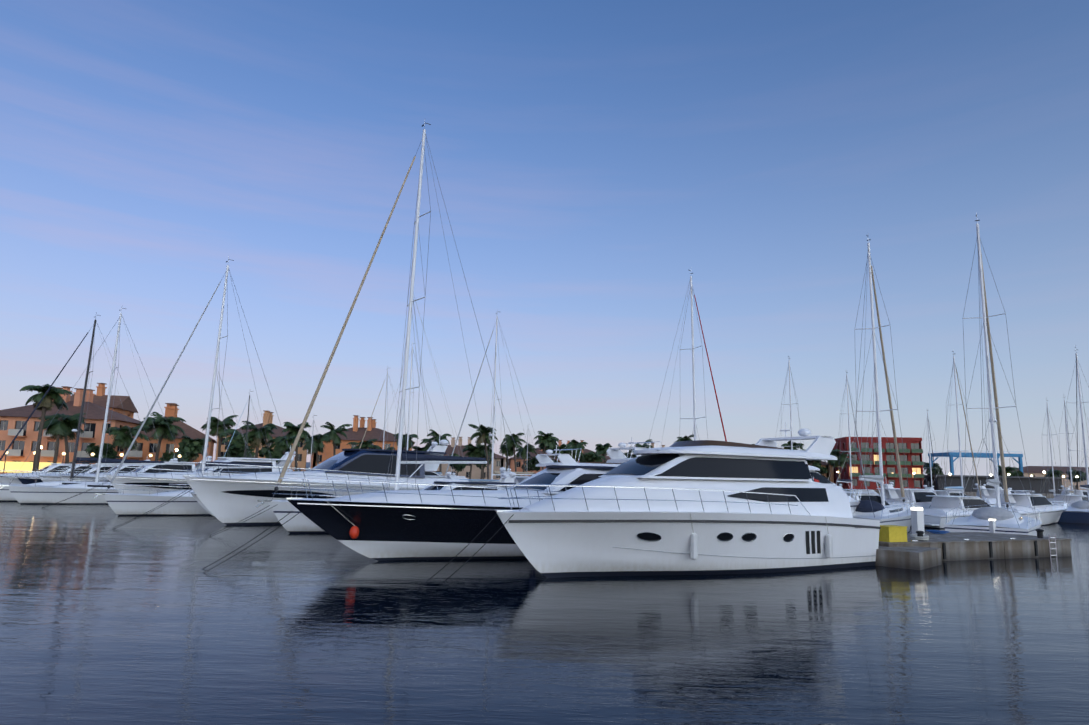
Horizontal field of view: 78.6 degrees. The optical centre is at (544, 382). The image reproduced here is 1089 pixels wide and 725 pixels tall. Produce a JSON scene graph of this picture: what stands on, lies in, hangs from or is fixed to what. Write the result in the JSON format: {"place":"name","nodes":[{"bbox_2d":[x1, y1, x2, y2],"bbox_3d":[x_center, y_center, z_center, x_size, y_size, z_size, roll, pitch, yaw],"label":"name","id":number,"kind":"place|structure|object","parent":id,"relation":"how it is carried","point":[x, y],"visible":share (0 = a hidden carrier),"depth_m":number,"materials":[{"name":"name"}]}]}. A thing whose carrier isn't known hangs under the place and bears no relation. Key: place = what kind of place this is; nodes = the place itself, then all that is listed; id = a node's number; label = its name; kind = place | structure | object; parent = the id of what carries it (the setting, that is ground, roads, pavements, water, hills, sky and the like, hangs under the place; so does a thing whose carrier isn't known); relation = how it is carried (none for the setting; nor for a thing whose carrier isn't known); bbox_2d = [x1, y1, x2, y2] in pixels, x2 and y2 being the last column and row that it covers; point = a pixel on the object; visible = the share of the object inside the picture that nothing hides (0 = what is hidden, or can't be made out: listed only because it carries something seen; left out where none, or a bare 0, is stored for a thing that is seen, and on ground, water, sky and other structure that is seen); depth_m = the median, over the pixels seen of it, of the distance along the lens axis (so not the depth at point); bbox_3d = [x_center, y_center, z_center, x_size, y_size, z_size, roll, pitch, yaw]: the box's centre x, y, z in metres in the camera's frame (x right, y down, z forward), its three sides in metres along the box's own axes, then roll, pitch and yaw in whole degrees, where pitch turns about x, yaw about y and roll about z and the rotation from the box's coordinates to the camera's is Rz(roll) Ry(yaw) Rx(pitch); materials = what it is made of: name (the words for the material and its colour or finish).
{"place":"outdoors","nodes":[
{"label":"outdoors","id":0,"kind":"place"},
{"bbox_2d":[70,383,137,417],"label":"building","id":1,"kind":"structure","parent":0,"point":[128,408],"depth_m":119.39,"materials":[{"name":"orange paint"}]},
{"bbox_2d":[215,410,306,470],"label":"building","id":2,"kind":"structure","parent":0,"point":[268,419],"depth_m":140.73,"materials":[{"name":"paint"}]},
{"bbox_2d":[310,415,414,468],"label":"building","id":3,"kind":"structure","parent":0,"point":[355,433],"depth_m":149.10,"materials":[{"name":"orange paint"}]},
{"bbox_2d":[433,437,505,479],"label":"building","id":4,"kind":"structure","parent":0,"point":[476,471],"depth_m":177.92,"materials":[{"name":"beige paint"}]},
{"bbox_2d":[0,501,1088,724],"bbox_3d":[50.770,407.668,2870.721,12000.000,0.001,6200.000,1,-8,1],"label":"harbour water","id":5,"kind":"structure","parent":0,"point":[144,620],"depth_m":12.60,"materials":[{"name":"blue liquid"}]},
{"bbox_2d":[0,456,102,483],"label":"yacht","id":6,"kind":"object","parent":5,"relation":"on","point":[53,467],"visible":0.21,"depth_m":79.59,"materials":[{"name":"white"}]},
{"bbox_2d":[0,457,123,483],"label":"yacht","id":7,"kind":"object","parent":5,"relation":"on","point":[4,479],"visible":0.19,"depth_m":75.69,"materials":[{"name":"white"}]},
{"bbox_2d":[0,312,159,500],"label":"sailboat","id":8,"kind":"object","parent":5,"relation":"on","point":[6,494],"visible":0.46,"depth_m":58.35,"materials":[{"name":"white"}]},
{"bbox_2d":[13,459,149,483],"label":"yacht","id":9,"kind":"object","parent":5,"relation":"on","point":[29,480],"visible":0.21,"depth_m":72.81,"materials":[{"name":"white"}]},
{"bbox_2d":[0,308,183,503],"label":"sailboat","id":10,"kind":"object","parent":5,"relation":"on","point":[35,494],"visible":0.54,"depth_m":53.40,"materials":[{"name":"white"}]},
{"bbox_2d":[38,458,177,481],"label":"yacht","id":11,"kind":"object","parent":5,"relation":"on","point":[122,468],"visible":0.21,"depth_m":70.20,"materials":[{"name":"white"}]},
{"bbox_2d":[59,456,211,481],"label":"yacht","id":12,"kind":"object","parent":5,"relation":"on","point":[173,466],"visible":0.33,"depth_m":67.28,"materials":[{"name":"white"}]},
{"bbox_2d":[93,257,298,515],"bbox_3d":[-22.480,0.329,46.250,13.402,18.752,3.998,8,-11,-40],"label":"sailboat","id":13,"kind":"object","parent":5,"relation":"on","point":[120,504],"visible":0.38,"depth_m":42.94,"materials":[{"name":"white"}]},
{"bbox_2d":[105,445,295,493],"bbox_3d":[-26.657,8.244,56.312,18.415,6.233,4.843,9,-11,-42],"label":"yacht","id":14,"kind":"object","parent":5,"relation":"on","point":[159,478],"visible":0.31,"depth_m":52.19,"materials":[{"name":"white"}]},
{"bbox_2d":[190,492,214,516],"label":"yacht","id":15,"kind":"object","parent":5,"relation":"on","point":[195,496],"visible":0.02,"depth_m":41.56,"materials":[{"name":"white"}]},
{"bbox_2d":[224,391,270,457],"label":"sailboat","id":16,"kind":"object","parent":5,"relation":"on","point":[246,428],"visible":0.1,"depth_m":82.72,"materials":[{"name":"white"}]},
{"bbox_2d":[203,511,291,568],"bbox_3d":[-10.186,5.278,20.510,4.613,2.521,0.024,8,-10,-39],"label":"black yacht line","id":17,"kind":"object","parent":5,"relation":"on","point":[247,542],"visible":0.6,"depth_m":21.15,"materials":[{"name":"black fabric"}]},
{"bbox_2d":[204,512,299,572],"bbox_3d":[-9.629,5.200,19.873,4.614,2.521,0.024,9,-11,-42],"label":"black yacht line","id":18,"kind":"object","parent":5,"relation":"on","point":[252,544],"visible":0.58,"depth_m":20.50,"materials":[{"name":"black fabric"}]},
{"bbox_2d":[183,434,468,524],"bbox_3d":[-11.400,6.196,41.056,20.019,6.845,5.252,7,-10,-37],"label":"yacht","id":19,"kind":"object","parent":5,"relation":"on","point":[229,499],"visible":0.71,"depth_m":37.32,"materials":[{"name":"white"}]},
{"bbox_2d":[359,369,406,448],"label":"sailboat","id":20,"kind":"object","parent":5,"relation":"on","point":[385,411],"visible":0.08,"depth_m":84.53,"materials":[{"name":"white"}]},
{"bbox_2d":[256,123,528,532],"bbox_3d":[-7.042,-3.308,37.230,15.464,24.298,4.597,6,-9,-32],"label":"sailboat","id":21,"kind":"object","parent":5,"relation":"in","point":[300,522],"visible":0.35,"depth_m":36.08,"materials":[{"name":"white"}]},
{"bbox_2d":[377,342,455,474],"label":"sailboat","id":22,"kind":"object","parent":5,"relation":"in","point":[410,392],"visible":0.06,"depth_m":78.80,"materials":[{"name":"white"}]},
{"bbox_2d":[319,468,515,496],"bbox_3d":[-4.847,6.246,33.575,13.078,4.200,4.000,7,-10,-36],"label":"yacht","id":23,"kind":"object","parent":5,"relation":"on","point":[506,480],"visible":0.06,"depth_m":33.48,"materials":[{"name":"white"}]},
{"bbox_2d":[425,475,466,478],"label":"yacht","id":24,"kind":"object","parent":5,"relation":"on","point":[445,477],"visible":0.04,"depth_m":56.17,"materials":[{"name":"white"}]},
{"bbox_2d":[279,465,614,560],"bbox_3d":[-0.982,5.413,25.941,17.883,4.394,4.633,6,-9,-30],"label":"motor yacht","id":25,"kind":"object","parent":5,"relation":"on","point":[386,525],"visible":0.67,"depth_m":22.99,"materials":[{"name":"black"}]},
{"bbox_2d":[418,514,496,587],"bbox_3d":[-3.029,4.994,18.140,4.413,2.720,0.024,8,-11,-42],"label":"yacht line","id":26,"kind":"object","parent":5,"relation":"on","point":[458,553],"visible":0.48,"depth_m":18.72,"materials":[{"name":"black fabric"}]},
{"bbox_2d":[446,467,498,481],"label":"yacht","id":27,"kind":"object","parent":5,"relation":"on","point":[450,476],"visible":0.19,"depth_m":51.93,"materials":[{"name":"white"}]},
{"bbox_2d":[431,514,513,592],"bbox_3d":[-2.474,4.925,17.568,0.024,2.720,4.413,-7,-11,44],"label":"yacht line","id":28,"kind":"object","parent":5,"relation":"on","point":[473,555],"visible":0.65,"depth_m":18.09,"materials":[{"name":"black fabric"}]},
{"bbox_2d":[445,313,543,479],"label":"sailboat","id":29,"kind":"object","parent":5,"relation":"on","point":[498,472],"visible":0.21,"depth_m":66.29,"materials":[{"name":"white"}]},
{"bbox_2d":[500,465,529,483],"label":"yacht","id":30,"kind":"object","parent":5,"relation":"on","point":[518,479],"visible":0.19,"depth_m":47.88,"materials":[{"name":"white"}]},
{"bbox_2d":[536,445,621,466],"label":"yacht","id":31,"kind":"object","parent":5,"relation":"on","point":[544,460],"visible":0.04,"depth_m":44.02,"materials":[{"name":"white"}]},
{"bbox_2d":[606,437,659,462],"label":"yacht","id":32,"kind":"object","parent":5,"relation":"on","point":[616,455],"depth_m":40.09,"materials":[{"name":"white"}]},
{"bbox_2d":[487,423,880,577],"bbox_3d":[5.266,4.211,23.120,16.024,6.254,4.719,6,-9,-30],"label":"yacht","id":33,"kind":"object","parent":5,"relation":"on","point":[714,507],"visible":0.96,"depth_m":21.22,"materials":[{"name":"white"}]},
{"bbox_2d":[648,270,726,443],"bbox_3d":[11.309,0.943,51.692,13.402,20.452,3.998,8,-10,-38],"label":"sailboat","id":34,"kind":"object","parent":5,"relation":"on","point":[693,373],"visible":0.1,"depth_m":52.45,"materials":[{"name":"white"}]},
{"bbox_2d":[775,356,804,449],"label":"sailboat","id":35,"kind":"object","parent":5,"relation":"on","point":[791,446],"visible":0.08,"depth_m":79.65,"materials":[{"name":"white"}]},
{"bbox_2d":[728,441,863,517],"bbox_3d":[13.441,6.488,37.249,15.173,5.916,4.419,6,-9,-32],"label":"yacht","id":36,"kind":"object","parent":5,"relation":"on","point":[823,479],"visible":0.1,"depth_m":37.52,"materials":[{"name":"white"}]},
{"bbox_2d":[828,372,866,488],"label":"sailboat","id":37,"kind":"object","parent":5,"relation":"on","point":[847,480],"visible":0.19,"depth_m":89.09,"materials":[{"name":"white"}]},
{"bbox_2d":[833,485,913,518],"bbox_3d":[20.910,8.347,43.834,12.010,3.850,3.600,6,-9,-30],"label":"yacht","id":38,"kind":"object","parent":5,"relation":"on","point":[875,496],"visible":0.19,"depth_m":42.70,"materials":[{"name":"white"}]},
{"bbox_2d":[835,235,914,532],"bbox_3d":[21.535,0.002,43.473,3.998,20.452,13.402,-6,-11,41],"label":"sailboat","id":39,"kind":"object","parent":5,"relation":"on","point":[883,513],"visible":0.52,"depth_m":43.05,"materials":[{"name":"white"}]},
{"bbox_2d":[876,482,935,515],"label":"yacht","id":40,"kind":"object","parent":5,"relation":"on","point":[919,498],"visible":0.17,"depth_m":49.88,"materials":[{"name":"white"}]},
{"bbox_2d":[875,546,941,569],"bbox_3d":[-17.423,10.450,56.231,2.600,0.900,90.000,9,-11,-44],"label":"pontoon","id":41,"kind":"object","parent":5,"relation":"on","point":[914,557],"visible":0.21,"depth_m":24.24,"materials":[{"name":"concrete"}]},
{"bbox_2d":[920,410,943,489],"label":"sailboat","id":42,"kind":"object","parent":5,"relation":"on","point":[929,453],"visible":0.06,"depth_m":93.73,"materials":[{"name":"white"}]},
{"bbox_2d":[923,482,986,501],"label":"yacht","id":43,"kind":"object","parent":5,"relation":"on","point":[945,493],"visible":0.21,"depth_m":64.31,"materials":[{"name":"white"}]},
{"bbox_2d":[930,349,981,498],"bbox_3d":[38.909,4.941,62.859,10.825,16.519,3.998,7,-10,-37],"label":"sailboat","id":44,"kind":"object","parent":5,"relation":"on","point":[960,488],"visible":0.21,"depth_m":63.25,"materials":[{"name":"white"}]},
{"bbox_2d":[923,495,1014,528],"bbox_3d":[30.709,9.699,48.494,10.942,2.762,3.600,4,-9,-22],"label":"yacht","id":45,"kind":"object","parent":5,"relation":"on","point":[941,506],"visible":0.35,"depth_m":47.02,"materials":[{"name":"white"}]},
{"bbox_2d":[879,507,1071,560],"bbox_3d":[17.562,7.144,29.078,10.889,3.140,3.728,4,-9,-21],"label":"concrete dock","id":46,"kind":"object","parent":5,"relation":"in","point":[956,546],"visible":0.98,"depth_m":27.94,"materials":[{"name":"grey concrete"}]},
{"bbox_2d":[944,213,1041,535],"bbox_3d":[25.595,-0.356,38.407,3.998,19.865,12.886,-5,-10,39],"label":"sailboat","id":47,"kind":"object","parent":5,"relation":"on","point":[1007,521],"visible":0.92,"depth_m":37.79,"materials":[{"name":"white"}]},
{"bbox_2d":[973,481,1013,505],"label":"yacht","id":48,"kind":"object","parent":5,"relation":"on","point":[989,495],"visible":0.17,"depth_m":73.55,"materials":[{"name":"white"}]},
{"bbox_2d":[992,487,1067,525],"bbox_3d":[38.866,10.082,53.505,12.010,3.850,3.600,6,-9,-29],"label":"motorboat","id":49,"kind":"object","parent":5,"relation":"on","point":[1050,512],"visible":0.6,"depth_m":52.03,"materials":[{"name":"white"}]},
{"bbox_2d":[1040,397,1068,502],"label":"sailboat","id":50,"kind":"object","parent":5,"relation":"on","point":[1052,490],"visible":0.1,"depth_m":88.14,"materials":[{"name":"white"}]},
{"bbox_2d":[1052,495,1088,507],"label":"yacht","id":51,"kind":"object","parent":5,"relation":"on","point":[1073,498],"visible":0.21,"depth_m":68.46,"materials":[{"name":"white"}]},
{"bbox_2d":[1057,399,1083,494],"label":"sailboat","id":52,"kind":"object","parent":5,"relation":"on","point":[1067,439],"visible":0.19,"depth_m":80.33,"materials":[{"name":"white"}]},
{"bbox_2d":[1053,485,1087,498],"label":"yacht","id":53,"kind":"object","parent":5,"relation":"on","point":[1078,492],"visible":0.17,"depth_m":87.92,"materials":[{"name":"white"}]},
{"bbox_2d":[1055,345,1088,523],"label":"sailboat","id":54,"kind":"object","parent":5,"relation":"on","point":[1077,512],"visible":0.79,"depth_m":58.02,"materials":[{"name":"white"}]},
{"bbox_2d":[0,0,1088,475],"label":"sky","id":55,"kind":"structure","parent":0,"point":[589,156],"materials":[{"name":"blue"}]},
{"bbox_2d":[507,440,610,475],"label":"building","id":56,"kind":"structure","parent":0,"point":[511,463],"depth_m":181.74,"materials":[{"name":"paint"}]},
{"bbox_2d":[811,461,833,482],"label":"building","id":57,"kind":"structure","parent":0,"point":[825,465],"depth_m":179.15,"materials":[{"name":"paint"}]},
{"bbox_2d":[832,437,923,489],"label":"red building","id":58,"kind":"structure","parent":0,"point":[912,452],"depth_m":168.23,"materials":[{"name":"paint"}]},
{"bbox_2d":[874,490,1060,498],"bbox_3d":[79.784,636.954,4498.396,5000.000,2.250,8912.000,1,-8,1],"label":"shore ground","id":59,"kind":"structure","parent":0,"point":[1048,496],"depth_m":156.06,"materials":[{"name":"concrete"}]},
{"bbox_2d":[19,384,72,472],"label":"palm","id":60,"kind":"object","parent":59,"relation":"on","point":[53,392],"visible":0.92,"depth_m":89.18,"materials":[{"name":"plant"}]},
{"bbox_2d":[36,413,85,463],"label":"palm","id":61,"kind":"object","parent":59,"relation":"on","point":[71,435],"visible":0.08,"depth_m":95.87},
{"bbox_2d":[39,413,83,462],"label":"palm","id":62,"kind":"object","parent":59,"relation":"on","point":[58,427],"visible":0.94,"depth_m":94.02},
{"bbox_2d":[0,386,141,473],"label":"building","id":63,"kind":"structure","parent":59,"relation":"on","point":[12,422],"depth_m":101.44,"materials":[{"name":"paint"}]},
{"bbox_2d":[0,461,52,472],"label":"lit awning","id":64,"kind":"object","parent":63,"relation":"attached to","point":[27,466],"visible":0.44,"depth_m":98.27,"materials":[{"name":"yellow"}]},
{"bbox_2d":[85,443,119,463],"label":"tree","id":65,"kind":"object","parent":59,"relation":"on","point":[95,450],"visible":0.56,"depth_m":96.78,"materials":[{"name":"green plant"}]},
{"bbox_2d":[105,425,150,458],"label":"palm","id":66,"kind":"object","parent":59,"relation":"on","point":[123,438],"visible":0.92,"depth_m":93.66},
{"bbox_2d":[139,412,185,460],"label":"palm","id":67,"kind":"object","parent":59,"relation":"on","point":[161,428],"visible":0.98,"depth_m":101.61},
{"bbox_2d":[118,403,216,465],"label":"building","id":68,"kind":"structure","parent":59,"relation":"on","point":[144,450],"depth_m":108.31,"materials":[{"name":"orange paint"}]},
{"bbox_2d":[158,440,201,461],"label":"tree","id":69,"kind":"object","parent":59,"relation":"on","point":[185,456],"visible":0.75,"depth_m":98.95,"materials":[{"name":"green plant"}]},
{"bbox_2d":[178,436,210,461],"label":"palm","id":70,"kind":"object","parent":59,"relation":"on","point":[201,441],"visible":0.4,"depth_m":99.95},
{"bbox_2d":[201,415,237,456],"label":"palm","id":71,"kind":"object","parent":59,"relation":"on","point":[215,424],"visible":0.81,"depth_m":120.43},
{"bbox_2d":[220,429,255,450],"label":"palm","id":72,"kind":"object","parent":59,"relation":"on","point":[237,435],"visible":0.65,"depth_m":104.52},
{"bbox_2d":[222,440,255,457],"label":"tree","id":73,"kind":"object","parent":59,"relation":"on","point":[236,448],"visible":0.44,"depth_m":101.12,"materials":[{"name":"green plant"}]},
{"bbox_2d":[240,421,277,457],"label":"palm","id":74,"kind":"object","parent":59,"relation":"on","point":[256,433],"visible":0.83,"depth_m":105.50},
{"bbox_2d":[258,446,282,462],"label":"tree","id":75,"kind":"object","parent":59,"relation":"on","point":[264,452],"visible":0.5,"depth_m":105.86,"materials":[{"name":"green plant"}]},
{"bbox_2d":[266,435,301,455],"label":"palm","id":76,"kind":"object","parent":59,"relation":"on","point":[280,444],"visible":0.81,"depth_m":105.92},
{"bbox_2d":[281,422,311,471],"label":"palm","id":77,"kind":"object","parent":59,"relation":"on","point":[292,428],"visible":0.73,"depth_m":111.42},
{"bbox_2d":[302,434,330,464],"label":"palm","id":78,"kind":"object","parent":59,"relation":"on","point":[318,439],"visible":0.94,"depth_m":125.86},
{"bbox_2d":[320,422,351,455],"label":"palm","id":79,"kind":"object","parent":59,"relation":"on","point":[333,436],"visible":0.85,"depth_m":134.41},
{"bbox_2d":[347,439,376,448],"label":"palm","id":80,"kind":"object","parent":59,"relation":"on","point":[366,444],"visible":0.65,"depth_m":134.28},
{"bbox_2d":[393,433,418,449],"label":"palm","id":81,"kind":"object","parent":59,"relation":"on","point":[404,444],"visible":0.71,"depth_m":137.42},
{"bbox_2d":[425,429,451,472],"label":"palm","id":82,"kind":"object","parent":59,"relation":"on","point":[435,434],"visible":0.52,"depth_m":146.76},
{"bbox_2d":[449,453,465,475],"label":"tree","id":83,"kind":"object","parent":59,"relation":"on","point":[458,467],"visible":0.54,"depth_m":150.38,"materials":[{"name":"green plant"}]},
{"bbox_2d":[462,443,484,478],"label":"palm","id":84,"kind":"object","parent":59,"relation":"on","point":[473,452],"visible":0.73,"depth_m":156.57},
{"bbox_2d":[468,424,497,479],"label":"palm","id":85,"kind":"object","parent":59,"relation":"on","point":[485,437],"visible":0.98,"depth_m":145.37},
{"bbox_2d":[474,444,494,478],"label":"palm","id":86,"kind":"object","parent":59,"relation":"on","point":[481,449],"visible":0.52,"depth_m":156.26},
{"bbox_2d":[499,444,515,470],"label":"palm","id":87,"kind":"object","parent":59,"relation":"on","point":[505,451],"visible":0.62,"depth_m":158.50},
{"bbox_2d":[501,433,526,475],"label":"palm","id":88,"kind":"object","parent":59,"relation":"on","point":[509,442],"visible":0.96,"depth_m":157.11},
{"bbox_2d":[513,443,536,475],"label":"palm","id":89,"kind":"object","parent":59,"relation":"on","point":[522,451],"visible":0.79,"depth_m":162.38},
{"bbox_2d":[521,456,539,475],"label":"tree","id":90,"kind":"object","parent":59,"relation":"on","point":[533,461],"visible":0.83,"depth_m":166.42,"materials":[{"name":"green plant"}]},
{"bbox_2d":[534,431,558,469],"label":"palm","id":91,"kind":"object","parent":59,"relation":"on","point":[545,440],"visible":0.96,"depth_m":163.34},
{"bbox_2d":[549,444,572,461],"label":"palm","id":92,"kind":"object","parent":59,"relation":"on","point":[562,446],"visible":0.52,"depth_m":166.77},
{"bbox_2d":[564,446,583,461],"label":"palm","id":93,"kind":"object","parent":59,"relation":"on","point":[574,454],"visible":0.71,"depth_m":167.24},
{"bbox_2d":[568,439,587,461],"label":"palm","id":94,"kind":"object","parent":59,"relation":"on","point":[575,444],"visible":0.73,"depth_m":172.92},
{"bbox_2d":[580,452,596,461],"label":"tree","id":95,"kind":"object","parent":59,"relation":"on","point":[585,457],"visible":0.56,"depth_m":169.53,"materials":[{"name":"green plant"}]},
{"bbox_2d":[587,451,606,461],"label":"palm","id":96,"kind":"object","parent":59,"relation":"on","point":[598,457],"visible":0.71,"depth_m":169.59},
{"bbox_2d":[595,443,611,461],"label":"palm","id":97,"kind":"object","parent":59,"relation":"on","point":[603,448],"visible":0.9,"depth_m":176.23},
{"bbox_2d":[781,441,803,449],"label":"palm","id":98,"kind":"object","parent":59,"relation":"on","point":[797,445],"visible":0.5,"depth_m":164.00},
{"bbox_2d":[811,462,826,473],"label":"tree","id":99,"kind":"object","parent":59,"relation":"on","point":[823,470],"visible":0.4,"depth_m":163.72,"materials":[{"name":"green plant"}]},
{"bbox_2d":[830,450,852,485],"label":"palm","id":100,"kind":"object","parent":59,"relation":"on","point":[840,461],"visible":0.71,"depth_m":163.34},
{"bbox_2d":[927,467,943,474],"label":"tree","id":101,"kind":"object","parent":59,"relation":"on","point":[936,470],"visible":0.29,"depth_m":176.39,"materials":[{"name":"green plant"}]},
{"bbox_2d":[928,450,1023,474],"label":"boat lift","id":102,"kind":"object","parent":59,"relation":"on","point":[950,455],"visible":0.62,"depth_m":184.37,"materials":[{"name":"blue"}]},
{"bbox_2d":[923,475,1068,493],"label":"wall","id":103,"kind":"structure","parent":59,"relation":"on","point":[1016,484],"depth_m":163.09,"materials":[{"name":"grey"}]},
{"bbox_2d":[998,465,1019,475],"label":"palm","id":104,"kind":"object","parent":59,"relation":"on","point":[1008,469],"visible":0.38,"depth_m":182.06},
{"bbox_2d":[1045,469,1063,476],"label":"palm","id":105,"kind":"object","parent":59,"relation":"on","point":[1056,473],"visible":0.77,"depth_m":193.26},
{"bbox_2d":[1066,468,1086,489],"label":"tree","id":106,"kind":"object","parent":59,"relation":"on","point":[1074,473],"visible":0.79,"depth_m":184.90,"materials":[{"name":"green plant"}]},
{"bbox_2d":[1000,466,1088,489],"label":"building","id":107,"kind":"structure","parent":0,"point":[1035,471],"depth_m":225.97,"materials":[{"name":"beige paint"}]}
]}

